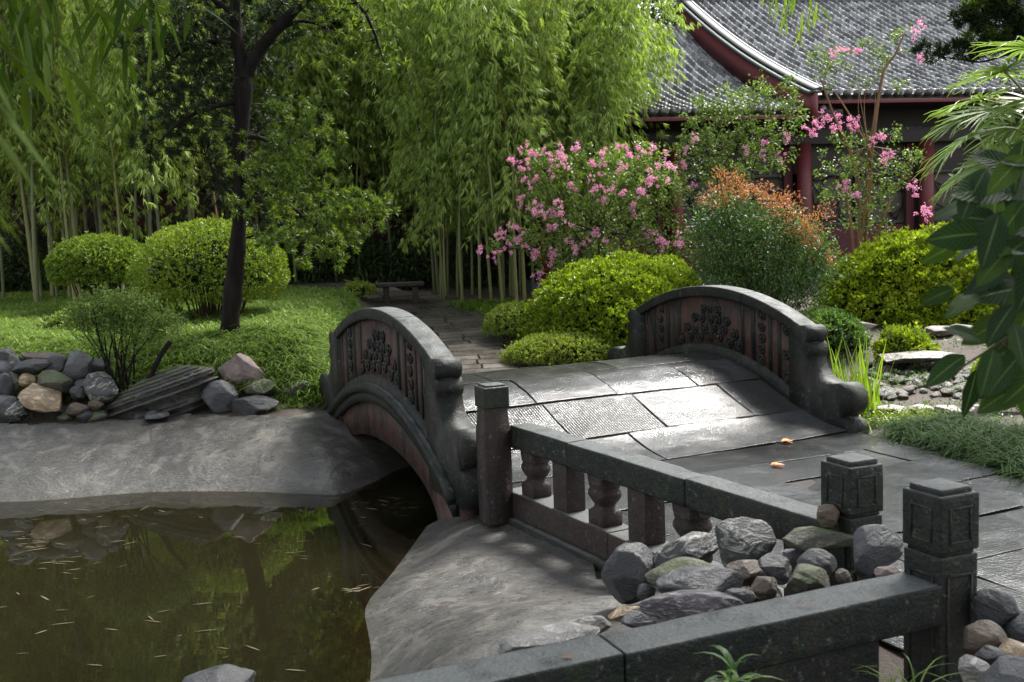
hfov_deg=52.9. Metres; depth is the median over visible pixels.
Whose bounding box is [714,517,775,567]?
rock
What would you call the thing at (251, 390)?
rock
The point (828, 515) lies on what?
rock
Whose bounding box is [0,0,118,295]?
bamboo
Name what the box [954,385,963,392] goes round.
pebble
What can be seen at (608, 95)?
bamboo
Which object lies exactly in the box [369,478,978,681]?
stone balustrade
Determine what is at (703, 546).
rock
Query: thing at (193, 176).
bamboo
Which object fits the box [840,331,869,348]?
rock
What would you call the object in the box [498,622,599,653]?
rock
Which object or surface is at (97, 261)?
clipped shrub
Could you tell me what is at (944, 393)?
pebble
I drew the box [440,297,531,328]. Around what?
liriope strip
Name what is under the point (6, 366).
rock
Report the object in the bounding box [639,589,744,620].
rock
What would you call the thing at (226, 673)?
rock
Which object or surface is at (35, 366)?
rock
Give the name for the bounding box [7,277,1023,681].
ground
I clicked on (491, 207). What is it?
bamboo
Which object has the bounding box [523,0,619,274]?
bamboo
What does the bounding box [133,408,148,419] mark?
rock
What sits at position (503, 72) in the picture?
bamboo
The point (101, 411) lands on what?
rock
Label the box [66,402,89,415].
rock
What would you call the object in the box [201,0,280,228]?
bamboo
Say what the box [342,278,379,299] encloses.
shrub
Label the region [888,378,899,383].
pebble
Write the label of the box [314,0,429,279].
bamboo
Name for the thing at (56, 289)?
bamboo
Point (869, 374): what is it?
pebble
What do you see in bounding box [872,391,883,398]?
pebble
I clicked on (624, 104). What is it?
bamboo
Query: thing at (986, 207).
broadleaf shrub
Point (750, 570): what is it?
rock
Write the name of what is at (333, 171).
broadleaf tree
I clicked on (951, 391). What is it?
pebble
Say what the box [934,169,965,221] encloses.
window
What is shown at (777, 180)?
window
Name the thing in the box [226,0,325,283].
bamboo
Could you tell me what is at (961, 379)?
pebble
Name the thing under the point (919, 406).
rock
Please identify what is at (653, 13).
broadleaf tree
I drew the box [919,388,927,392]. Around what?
pebble
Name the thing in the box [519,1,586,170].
bamboo
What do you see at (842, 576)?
rock
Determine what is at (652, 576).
rock
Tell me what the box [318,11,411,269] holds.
bamboo
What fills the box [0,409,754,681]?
pond bank
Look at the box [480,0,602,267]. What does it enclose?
bamboo
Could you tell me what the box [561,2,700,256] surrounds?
bamboo
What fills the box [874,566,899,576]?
rock
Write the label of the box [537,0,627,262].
bamboo
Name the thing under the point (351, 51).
bamboo
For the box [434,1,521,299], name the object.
bamboo
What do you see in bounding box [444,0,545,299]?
bamboo
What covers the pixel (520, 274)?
bamboo
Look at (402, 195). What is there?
bamboo
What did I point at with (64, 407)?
rock
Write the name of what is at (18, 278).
undergrowth
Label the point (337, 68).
bamboo
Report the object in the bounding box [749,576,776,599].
rock
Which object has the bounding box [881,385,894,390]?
pebble
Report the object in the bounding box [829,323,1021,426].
stream herbs
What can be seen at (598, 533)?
stone balustrade
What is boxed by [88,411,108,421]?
rock
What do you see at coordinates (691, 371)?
stone bridge
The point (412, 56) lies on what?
bamboo
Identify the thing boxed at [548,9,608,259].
bamboo
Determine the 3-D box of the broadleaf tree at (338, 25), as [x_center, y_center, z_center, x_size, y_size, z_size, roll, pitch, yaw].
[-2.852,-9.774,28.624,9.245,15.917,9.497,-2,6,3]
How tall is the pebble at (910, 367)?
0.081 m
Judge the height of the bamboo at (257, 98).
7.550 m
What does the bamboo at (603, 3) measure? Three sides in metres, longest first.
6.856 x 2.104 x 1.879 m
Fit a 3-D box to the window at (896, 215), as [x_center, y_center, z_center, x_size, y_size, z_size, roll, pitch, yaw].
[8.611,-3.319,23.808,1.200,1.200,0.140,-3,6,-10]
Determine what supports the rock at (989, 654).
on the ground at (887, 657)
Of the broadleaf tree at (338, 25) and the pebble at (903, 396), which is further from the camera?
the broadleaf tree at (338, 25)
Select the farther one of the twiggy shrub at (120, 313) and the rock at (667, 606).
the twiggy shrub at (120, 313)
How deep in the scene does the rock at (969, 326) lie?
15.44 m
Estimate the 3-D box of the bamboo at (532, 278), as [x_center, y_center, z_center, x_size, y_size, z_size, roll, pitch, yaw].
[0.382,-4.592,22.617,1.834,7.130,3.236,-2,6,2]
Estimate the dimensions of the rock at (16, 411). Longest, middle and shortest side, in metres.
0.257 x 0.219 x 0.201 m
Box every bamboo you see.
[0,0,81,299]
[0,0,92,304]
[0,0,117,298]
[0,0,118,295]
[0,0,132,300]
[0,6,94,296]
[0,9,22,239]
[0,11,115,298]
[0,33,25,238]
[0,39,70,297]
[0,97,23,297]
[0,126,17,242]
[1,1,69,296]
[11,102,94,245]
[19,0,122,289]
[28,0,146,294]
[36,59,133,237]
[53,0,162,295]
[56,18,104,245]
[57,0,151,290]
[70,0,198,295]
[85,0,201,293]
[94,0,181,239]
[97,0,181,242]
[133,0,224,293]
[143,1,232,240]
[173,0,276,225]
[184,0,274,222]
[185,2,262,232]
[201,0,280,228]
[211,0,306,222]
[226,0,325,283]
[232,0,322,280]
[246,0,372,280]
[246,13,325,259]
[273,0,345,275]
[277,1,349,267]
[288,19,401,264]
[293,0,357,272]
[311,0,409,279]
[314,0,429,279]
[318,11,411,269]
[328,0,464,294]
[338,0,466,293]
[344,0,424,273]
[353,10,435,265]
[363,0,439,274]
[365,0,451,280]
[370,0,456,278]
[374,0,441,280]
[387,0,482,298]
[397,85,512,298]
[400,93,487,295]
[405,0,531,293]
[406,38,475,256]
[409,0,533,301]
[409,24,519,300]
[410,0,581,301]
[410,25,511,290]
[415,9,450,293]
[422,0,533,292]
[423,57,563,247]
[428,35,545,294]
[429,23,502,296]
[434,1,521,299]
[438,0,545,294]
[444,0,536,296]
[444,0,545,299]
[462,0,563,296]
[469,0,602,300]
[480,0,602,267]
[490,42,553,282]
[499,0,596,230]
[517,14,602,261]
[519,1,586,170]
[519,2,602,183]
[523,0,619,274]
[536,0,618,257]
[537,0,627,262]
[544,0,665,254]
[546,0,680,257]
[548,0,637,257]
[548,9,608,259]
[554,0,655,246]
[554,22,641,234]
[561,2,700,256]
[568,0,675,255]
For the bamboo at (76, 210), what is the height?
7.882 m
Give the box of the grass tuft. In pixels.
[854,653,964,681]
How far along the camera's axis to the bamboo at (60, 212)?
20.07 m
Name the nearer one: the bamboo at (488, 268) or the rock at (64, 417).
the rock at (64, 417)
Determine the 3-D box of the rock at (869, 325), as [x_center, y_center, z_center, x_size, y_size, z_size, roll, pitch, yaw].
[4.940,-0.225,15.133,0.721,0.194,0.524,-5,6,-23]
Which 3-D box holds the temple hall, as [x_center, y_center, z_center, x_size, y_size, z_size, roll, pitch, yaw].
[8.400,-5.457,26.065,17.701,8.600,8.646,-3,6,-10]
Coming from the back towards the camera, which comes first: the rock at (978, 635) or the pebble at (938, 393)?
the pebble at (938, 393)
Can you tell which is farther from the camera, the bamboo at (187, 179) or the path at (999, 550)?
the bamboo at (187, 179)
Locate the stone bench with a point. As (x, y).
(387, 285)
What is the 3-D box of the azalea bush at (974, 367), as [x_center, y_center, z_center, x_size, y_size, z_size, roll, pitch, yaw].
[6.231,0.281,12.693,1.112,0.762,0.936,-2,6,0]
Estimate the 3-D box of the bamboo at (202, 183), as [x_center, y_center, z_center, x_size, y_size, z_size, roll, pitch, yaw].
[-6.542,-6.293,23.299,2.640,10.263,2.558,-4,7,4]
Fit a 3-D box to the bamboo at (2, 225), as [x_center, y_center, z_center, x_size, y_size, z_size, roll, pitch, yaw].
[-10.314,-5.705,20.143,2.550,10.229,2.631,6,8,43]
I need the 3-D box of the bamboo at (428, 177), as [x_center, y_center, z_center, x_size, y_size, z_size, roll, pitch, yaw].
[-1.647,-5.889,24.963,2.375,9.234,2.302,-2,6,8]
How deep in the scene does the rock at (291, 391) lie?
12.01 m
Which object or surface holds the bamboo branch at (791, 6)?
attached to the camphor tree
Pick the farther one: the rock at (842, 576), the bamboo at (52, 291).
the bamboo at (52, 291)
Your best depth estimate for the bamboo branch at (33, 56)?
3.29 m
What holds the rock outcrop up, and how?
on the ground at (887, 657)
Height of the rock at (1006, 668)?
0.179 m
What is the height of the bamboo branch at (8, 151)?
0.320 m
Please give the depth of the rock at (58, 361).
11.92 m
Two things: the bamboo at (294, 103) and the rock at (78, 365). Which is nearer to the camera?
the rock at (78, 365)
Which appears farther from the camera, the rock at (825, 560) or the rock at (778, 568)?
the rock at (778, 568)
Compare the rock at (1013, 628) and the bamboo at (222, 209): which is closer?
the rock at (1013, 628)
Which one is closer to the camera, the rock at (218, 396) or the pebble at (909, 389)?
the rock at (218, 396)
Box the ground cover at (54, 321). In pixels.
[32,297,197,330]
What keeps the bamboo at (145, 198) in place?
on the ground at (887, 657)
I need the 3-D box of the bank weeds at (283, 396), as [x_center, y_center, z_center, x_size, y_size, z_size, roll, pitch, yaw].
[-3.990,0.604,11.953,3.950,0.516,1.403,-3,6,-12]
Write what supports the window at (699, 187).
in the temple hall
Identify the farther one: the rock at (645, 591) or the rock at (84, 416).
the rock at (84, 416)
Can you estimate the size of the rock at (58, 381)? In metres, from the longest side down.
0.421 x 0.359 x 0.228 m
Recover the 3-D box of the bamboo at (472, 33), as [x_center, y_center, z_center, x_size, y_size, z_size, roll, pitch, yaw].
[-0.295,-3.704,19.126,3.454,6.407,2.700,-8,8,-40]
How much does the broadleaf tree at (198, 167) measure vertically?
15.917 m
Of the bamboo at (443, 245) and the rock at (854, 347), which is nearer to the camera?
the rock at (854, 347)
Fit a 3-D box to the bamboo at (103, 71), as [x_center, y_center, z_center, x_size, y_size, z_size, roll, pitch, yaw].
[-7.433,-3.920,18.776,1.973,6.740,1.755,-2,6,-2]
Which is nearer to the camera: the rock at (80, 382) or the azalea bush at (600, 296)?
the rock at (80, 382)
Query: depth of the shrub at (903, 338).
13.92 m
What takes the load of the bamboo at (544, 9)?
on the ground at (887, 657)
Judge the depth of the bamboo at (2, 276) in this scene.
21.04 m
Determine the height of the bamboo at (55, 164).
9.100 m
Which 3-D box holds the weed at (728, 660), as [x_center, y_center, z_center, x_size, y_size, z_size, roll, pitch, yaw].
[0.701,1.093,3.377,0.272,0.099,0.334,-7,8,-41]
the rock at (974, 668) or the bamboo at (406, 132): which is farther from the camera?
the bamboo at (406, 132)
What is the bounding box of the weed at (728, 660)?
[693,645,783,681]
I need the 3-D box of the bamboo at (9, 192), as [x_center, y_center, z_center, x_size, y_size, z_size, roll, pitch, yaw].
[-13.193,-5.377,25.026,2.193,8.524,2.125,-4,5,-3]
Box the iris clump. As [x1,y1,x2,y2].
[827,332,907,429]
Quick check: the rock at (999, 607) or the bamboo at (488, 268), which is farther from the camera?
the bamboo at (488, 268)
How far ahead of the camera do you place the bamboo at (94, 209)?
24.26 m
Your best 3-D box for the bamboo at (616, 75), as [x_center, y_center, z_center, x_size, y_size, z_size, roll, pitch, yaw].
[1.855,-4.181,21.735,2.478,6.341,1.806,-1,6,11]
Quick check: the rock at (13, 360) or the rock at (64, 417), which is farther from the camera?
the rock at (13, 360)
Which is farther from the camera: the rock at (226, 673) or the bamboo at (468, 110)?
the bamboo at (468, 110)
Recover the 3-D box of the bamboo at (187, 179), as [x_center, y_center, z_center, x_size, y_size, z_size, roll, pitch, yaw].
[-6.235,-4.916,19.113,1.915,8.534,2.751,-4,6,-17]
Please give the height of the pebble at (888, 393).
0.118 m
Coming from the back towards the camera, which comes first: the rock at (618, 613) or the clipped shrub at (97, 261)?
the clipped shrub at (97, 261)
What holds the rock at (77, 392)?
on the lawn at (14, 304)
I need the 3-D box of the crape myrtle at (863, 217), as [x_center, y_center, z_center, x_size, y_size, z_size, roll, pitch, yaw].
[6.056,-2.924,17.498,2.106,4.846,1.082,-2,6,0]
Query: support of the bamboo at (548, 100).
on the ground at (887, 657)
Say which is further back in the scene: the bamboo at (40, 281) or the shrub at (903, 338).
the bamboo at (40, 281)
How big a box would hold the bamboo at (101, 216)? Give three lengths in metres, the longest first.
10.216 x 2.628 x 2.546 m
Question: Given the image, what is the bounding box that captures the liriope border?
[850,408,1023,491]
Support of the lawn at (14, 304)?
on the ground at (887, 657)
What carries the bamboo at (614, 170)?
on the ground at (887, 657)
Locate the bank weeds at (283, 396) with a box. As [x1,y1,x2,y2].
[11,365,329,422]
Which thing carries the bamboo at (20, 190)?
on the ground at (887, 657)
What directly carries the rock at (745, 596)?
on the pond bank
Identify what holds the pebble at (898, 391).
on the ground at (887, 657)
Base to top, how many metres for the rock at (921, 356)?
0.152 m
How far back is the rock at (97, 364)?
11.92 m
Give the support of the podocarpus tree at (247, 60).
on the ground at (887, 657)
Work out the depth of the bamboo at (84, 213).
23.67 m
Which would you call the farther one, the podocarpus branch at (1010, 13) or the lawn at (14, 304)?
the lawn at (14, 304)
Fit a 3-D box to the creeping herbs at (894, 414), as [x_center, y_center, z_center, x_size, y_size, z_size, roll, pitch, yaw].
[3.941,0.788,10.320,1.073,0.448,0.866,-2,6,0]
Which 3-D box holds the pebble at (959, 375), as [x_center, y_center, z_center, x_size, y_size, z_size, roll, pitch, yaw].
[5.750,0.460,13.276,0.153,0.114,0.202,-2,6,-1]
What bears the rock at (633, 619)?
on the pond bank
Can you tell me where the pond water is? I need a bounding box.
[0,466,437,681]
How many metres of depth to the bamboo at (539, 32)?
19.58 m
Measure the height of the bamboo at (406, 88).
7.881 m
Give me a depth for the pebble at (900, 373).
13.48 m
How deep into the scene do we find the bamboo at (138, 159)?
19.19 m
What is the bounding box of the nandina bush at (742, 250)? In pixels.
[667,164,852,312]
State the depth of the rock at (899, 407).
10.61 m
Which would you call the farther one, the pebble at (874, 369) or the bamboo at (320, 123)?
the bamboo at (320, 123)
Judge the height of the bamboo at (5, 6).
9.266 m
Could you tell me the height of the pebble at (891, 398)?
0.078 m
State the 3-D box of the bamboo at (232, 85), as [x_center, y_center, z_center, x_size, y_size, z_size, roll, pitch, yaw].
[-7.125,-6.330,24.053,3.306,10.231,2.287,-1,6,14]
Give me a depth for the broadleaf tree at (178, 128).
29.54 m
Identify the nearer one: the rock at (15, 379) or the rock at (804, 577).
the rock at (804, 577)
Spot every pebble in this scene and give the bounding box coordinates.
[867,372,878,378]
[869,367,880,372]
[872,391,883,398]
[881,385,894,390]
[882,365,894,373]
[882,372,895,378]
[883,390,896,398]
[887,395,895,400]
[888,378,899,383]
[895,389,908,396]
[897,369,911,376]
[897,376,907,383]
[898,393,908,398]
[900,385,914,394]
[906,378,922,387]
[907,364,915,369]
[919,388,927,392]
[930,385,938,389]
[934,391,941,396]
[939,381,952,388]
[940,388,956,395]
[941,390,948,395]
[952,392,961,398]
[953,373,964,378]
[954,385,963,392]
[955,377,964,382]
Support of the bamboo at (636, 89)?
on the ground at (887, 657)
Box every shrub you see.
[43,231,150,307]
[59,282,188,402]
[126,213,295,318]
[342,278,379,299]
[481,297,531,340]
[497,328,618,366]
[801,304,873,349]
[869,320,941,366]
[920,140,1023,418]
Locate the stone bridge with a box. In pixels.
[319,285,868,520]
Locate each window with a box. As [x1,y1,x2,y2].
[551,180,603,234]
[608,178,655,233]
[683,176,733,230]
[736,174,782,227]
[812,172,857,225]
[859,171,904,223]
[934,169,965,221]
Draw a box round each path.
[287,284,562,373]
[513,432,1023,665]
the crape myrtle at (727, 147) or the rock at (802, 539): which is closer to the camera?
the rock at (802, 539)
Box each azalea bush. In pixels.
[513,249,703,353]
[803,221,1011,327]
[969,344,993,374]
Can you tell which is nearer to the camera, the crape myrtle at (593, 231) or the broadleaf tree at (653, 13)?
the crape myrtle at (593, 231)
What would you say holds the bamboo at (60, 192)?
on the ground at (887, 657)
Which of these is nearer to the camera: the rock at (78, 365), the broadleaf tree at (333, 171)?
the rock at (78, 365)
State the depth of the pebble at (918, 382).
13.02 m
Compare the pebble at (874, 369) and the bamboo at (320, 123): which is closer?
the pebble at (874, 369)
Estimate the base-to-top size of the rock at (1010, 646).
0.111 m
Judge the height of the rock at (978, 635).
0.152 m
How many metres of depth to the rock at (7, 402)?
11.56 m
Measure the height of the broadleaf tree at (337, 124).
17.177 m
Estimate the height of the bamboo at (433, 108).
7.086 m
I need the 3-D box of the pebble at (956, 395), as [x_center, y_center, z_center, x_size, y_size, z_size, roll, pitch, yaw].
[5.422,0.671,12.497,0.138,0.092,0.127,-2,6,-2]
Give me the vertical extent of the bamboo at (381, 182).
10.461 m
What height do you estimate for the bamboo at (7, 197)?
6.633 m
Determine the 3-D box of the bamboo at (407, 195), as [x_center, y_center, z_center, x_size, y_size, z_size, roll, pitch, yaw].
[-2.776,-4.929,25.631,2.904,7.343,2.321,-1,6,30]
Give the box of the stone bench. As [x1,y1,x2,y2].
[375,281,423,303]
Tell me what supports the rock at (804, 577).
on the pond bank
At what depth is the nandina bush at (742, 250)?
15.16 m
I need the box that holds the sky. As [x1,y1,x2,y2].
[349,0,821,167]
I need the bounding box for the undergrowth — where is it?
[0,169,534,293]
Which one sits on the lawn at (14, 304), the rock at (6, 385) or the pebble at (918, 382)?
the rock at (6, 385)
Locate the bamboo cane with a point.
(215, 208)
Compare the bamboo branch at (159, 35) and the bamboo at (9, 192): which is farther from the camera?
the bamboo at (9, 192)
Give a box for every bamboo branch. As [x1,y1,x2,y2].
[0,0,110,136]
[0,86,58,253]
[72,0,231,95]
[762,0,832,50]
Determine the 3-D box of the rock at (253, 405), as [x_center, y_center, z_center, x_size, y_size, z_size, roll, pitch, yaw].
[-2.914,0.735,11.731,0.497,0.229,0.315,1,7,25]
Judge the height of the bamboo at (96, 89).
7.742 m
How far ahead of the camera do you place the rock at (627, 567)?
5.33 m
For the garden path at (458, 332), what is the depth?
17.09 m
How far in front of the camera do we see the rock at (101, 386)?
11.68 m
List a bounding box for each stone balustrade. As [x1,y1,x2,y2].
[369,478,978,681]
[474,382,882,596]
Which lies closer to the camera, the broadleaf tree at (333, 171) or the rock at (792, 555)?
the rock at (792, 555)
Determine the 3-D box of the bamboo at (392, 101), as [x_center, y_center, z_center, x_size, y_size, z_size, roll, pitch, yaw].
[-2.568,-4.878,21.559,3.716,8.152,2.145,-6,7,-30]
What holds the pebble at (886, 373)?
on the ground at (887, 657)
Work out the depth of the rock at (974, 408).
10.62 m
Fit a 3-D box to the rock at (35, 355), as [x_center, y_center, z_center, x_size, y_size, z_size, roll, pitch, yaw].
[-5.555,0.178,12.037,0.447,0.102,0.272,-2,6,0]
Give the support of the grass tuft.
on the ground at (887, 657)
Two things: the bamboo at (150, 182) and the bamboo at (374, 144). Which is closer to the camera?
the bamboo at (150, 182)
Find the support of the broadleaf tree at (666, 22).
on the ground at (887, 657)
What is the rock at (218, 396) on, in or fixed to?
on the ground at (887, 657)
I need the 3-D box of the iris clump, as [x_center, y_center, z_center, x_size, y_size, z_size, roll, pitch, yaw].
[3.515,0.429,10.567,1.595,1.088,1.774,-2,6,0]
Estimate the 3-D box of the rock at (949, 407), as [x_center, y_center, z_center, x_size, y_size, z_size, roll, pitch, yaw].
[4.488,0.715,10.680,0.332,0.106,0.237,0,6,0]
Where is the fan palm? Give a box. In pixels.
[911,35,1023,221]
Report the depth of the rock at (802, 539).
4.80 m
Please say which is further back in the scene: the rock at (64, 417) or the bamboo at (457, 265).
the bamboo at (457, 265)
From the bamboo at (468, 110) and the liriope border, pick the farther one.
the bamboo at (468, 110)
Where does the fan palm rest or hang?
on the ground at (887, 657)
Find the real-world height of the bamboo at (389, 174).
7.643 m
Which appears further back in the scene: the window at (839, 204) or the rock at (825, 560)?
the window at (839, 204)
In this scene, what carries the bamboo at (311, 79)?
on the ground at (887, 657)
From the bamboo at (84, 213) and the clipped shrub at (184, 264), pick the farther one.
the bamboo at (84, 213)
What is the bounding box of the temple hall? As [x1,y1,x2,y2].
[508,0,1023,293]
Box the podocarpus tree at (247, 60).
[109,0,412,333]
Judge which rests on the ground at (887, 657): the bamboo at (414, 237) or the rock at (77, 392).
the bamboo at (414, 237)
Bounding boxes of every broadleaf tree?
[0,0,225,198]
[43,2,226,187]
[80,5,278,181]
[122,1,370,182]
[229,5,388,177]
[265,18,457,176]
[272,5,445,175]
[430,0,673,116]
[636,0,675,25]
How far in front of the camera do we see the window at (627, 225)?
22.82 m
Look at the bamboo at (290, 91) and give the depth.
25.25 m
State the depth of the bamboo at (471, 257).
21.73 m
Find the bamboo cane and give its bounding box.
[213,193,218,235]
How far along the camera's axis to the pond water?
7.45 m
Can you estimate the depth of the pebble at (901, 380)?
13.16 m
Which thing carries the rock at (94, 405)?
on the rock at (97, 416)
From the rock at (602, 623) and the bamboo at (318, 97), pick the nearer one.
the rock at (602, 623)
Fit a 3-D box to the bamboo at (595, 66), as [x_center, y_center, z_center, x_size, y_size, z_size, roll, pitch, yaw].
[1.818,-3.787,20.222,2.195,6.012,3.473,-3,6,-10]
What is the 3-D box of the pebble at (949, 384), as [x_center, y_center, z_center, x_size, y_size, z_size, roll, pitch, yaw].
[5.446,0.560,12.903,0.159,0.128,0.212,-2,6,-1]
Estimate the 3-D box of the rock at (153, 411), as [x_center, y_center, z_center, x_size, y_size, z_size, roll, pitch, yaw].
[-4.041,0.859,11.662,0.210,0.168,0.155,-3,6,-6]
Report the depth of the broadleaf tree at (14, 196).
27.95 m
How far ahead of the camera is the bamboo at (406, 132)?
24.56 m
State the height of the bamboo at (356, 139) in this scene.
6.637 m
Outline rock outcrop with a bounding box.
[105,365,219,419]
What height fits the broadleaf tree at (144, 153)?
15.917 m
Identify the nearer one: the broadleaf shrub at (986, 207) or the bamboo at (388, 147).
the broadleaf shrub at (986, 207)
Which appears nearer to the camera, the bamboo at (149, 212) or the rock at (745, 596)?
the rock at (745, 596)
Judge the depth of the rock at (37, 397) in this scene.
11.56 m
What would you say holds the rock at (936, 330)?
on the ground at (887, 657)
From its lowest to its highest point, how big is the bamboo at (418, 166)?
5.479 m
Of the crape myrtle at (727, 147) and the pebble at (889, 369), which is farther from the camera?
the crape myrtle at (727, 147)
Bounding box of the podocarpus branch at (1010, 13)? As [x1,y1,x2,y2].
[907,0,1023,66]
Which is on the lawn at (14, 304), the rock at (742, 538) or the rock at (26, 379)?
the rock at (26, 379)
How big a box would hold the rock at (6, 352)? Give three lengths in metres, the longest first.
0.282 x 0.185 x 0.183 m
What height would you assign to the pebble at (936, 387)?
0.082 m
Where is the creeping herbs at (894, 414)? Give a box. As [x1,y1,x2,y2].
[859,399,947,429]
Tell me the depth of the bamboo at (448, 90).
20.45 m
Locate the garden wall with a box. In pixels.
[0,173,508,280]
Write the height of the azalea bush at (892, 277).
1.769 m
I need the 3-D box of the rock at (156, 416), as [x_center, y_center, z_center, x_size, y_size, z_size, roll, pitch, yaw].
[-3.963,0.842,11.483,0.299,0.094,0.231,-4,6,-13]
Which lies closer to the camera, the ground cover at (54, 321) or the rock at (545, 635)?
the rock at (545, 635)
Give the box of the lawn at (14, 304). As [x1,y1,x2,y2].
[0,284,367,409]
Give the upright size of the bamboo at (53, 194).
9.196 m
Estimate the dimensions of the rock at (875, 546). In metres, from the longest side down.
0.258 x 0.208 x 0.156 m
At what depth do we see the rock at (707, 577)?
4.63 m
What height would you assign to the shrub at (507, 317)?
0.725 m
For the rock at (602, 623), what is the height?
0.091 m
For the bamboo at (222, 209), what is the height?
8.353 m
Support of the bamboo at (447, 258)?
on the ground at (887, 657)
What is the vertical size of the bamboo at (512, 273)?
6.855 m
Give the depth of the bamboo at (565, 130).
21.09 m
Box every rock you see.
[0,347,15,360]
[0,360,11,373]
[0,372,13,395]
[0,394,17,422]
[4,400,27,421]
[8,354,23,367]
[8,371,20,391]
[11,359,51,374]
[17,383,62,412]
[18,373,36,386]
[20,351,54,359]
[37,370,73,392]
[45,353,67,371]
[57,404,67,412]
[57,412,74,421]
[63,350,95,382]
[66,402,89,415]
[69,385,85,399]
[74,379,84,388]
[76,410,92,422]
[83,371,118,403]
[88,400,103,410]
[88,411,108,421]
[91,358,112,370]
[96,409,107,413]
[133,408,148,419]
[144,412,169,420]
[145,410,160,414]
[182,664,255,681]
[201,380,238,413]
[218,353,265,386]
[232,395,278,414]
[243,378,276,395]
[276,380,309,395]
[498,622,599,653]
[569,615,611,632]
[601,542,654,604]
[608,606,639,621]
[621,610,657,627]
[637,583,655,600]
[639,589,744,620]
[645,557,713,586]
[652,531,718,567]
[656,565,744,593]
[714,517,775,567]
[725,560,765,586]
[725,588,755,603]
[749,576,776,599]
[754,597,768,601]
[758,553,791,584]
[781,526,852,551]
[783,549,801,565]
[786,563,829,592]
[797,548,836,576]
[817,504,839,528]
[835,568,851,583]
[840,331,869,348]
[853,524,903,576]
[861,322,876,330]
[869,404,907,413]
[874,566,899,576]
[876,350,964,363]
[907,404,933,413]
[921,326,953,337]
[933,405,961,413]
[950,324,971,327]
[958,654,989,681]
[959,404,985,416]
[963,620,1006,655]
[971,588,1018,628]
[974,645,1003,664]
[977,655,1023,681]
[998,638,1023,657]
[1003,611,1023,642]
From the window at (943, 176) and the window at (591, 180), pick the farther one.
the window at (943, 176)
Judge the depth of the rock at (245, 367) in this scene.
11.96 m
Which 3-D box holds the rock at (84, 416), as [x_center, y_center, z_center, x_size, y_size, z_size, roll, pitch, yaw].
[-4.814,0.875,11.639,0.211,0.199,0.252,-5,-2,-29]
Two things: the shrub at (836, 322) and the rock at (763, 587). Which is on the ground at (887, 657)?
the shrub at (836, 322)
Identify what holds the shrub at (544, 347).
on the ground at (887, 657)
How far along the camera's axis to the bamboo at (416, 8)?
21.77 m
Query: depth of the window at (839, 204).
23.61 m
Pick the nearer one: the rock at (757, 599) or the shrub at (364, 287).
the rock at (757, 599)
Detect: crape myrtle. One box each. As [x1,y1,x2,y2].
[476,135,696,286]
[664,69,821,285]
[801,16,932,252]
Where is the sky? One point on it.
(648, 0)

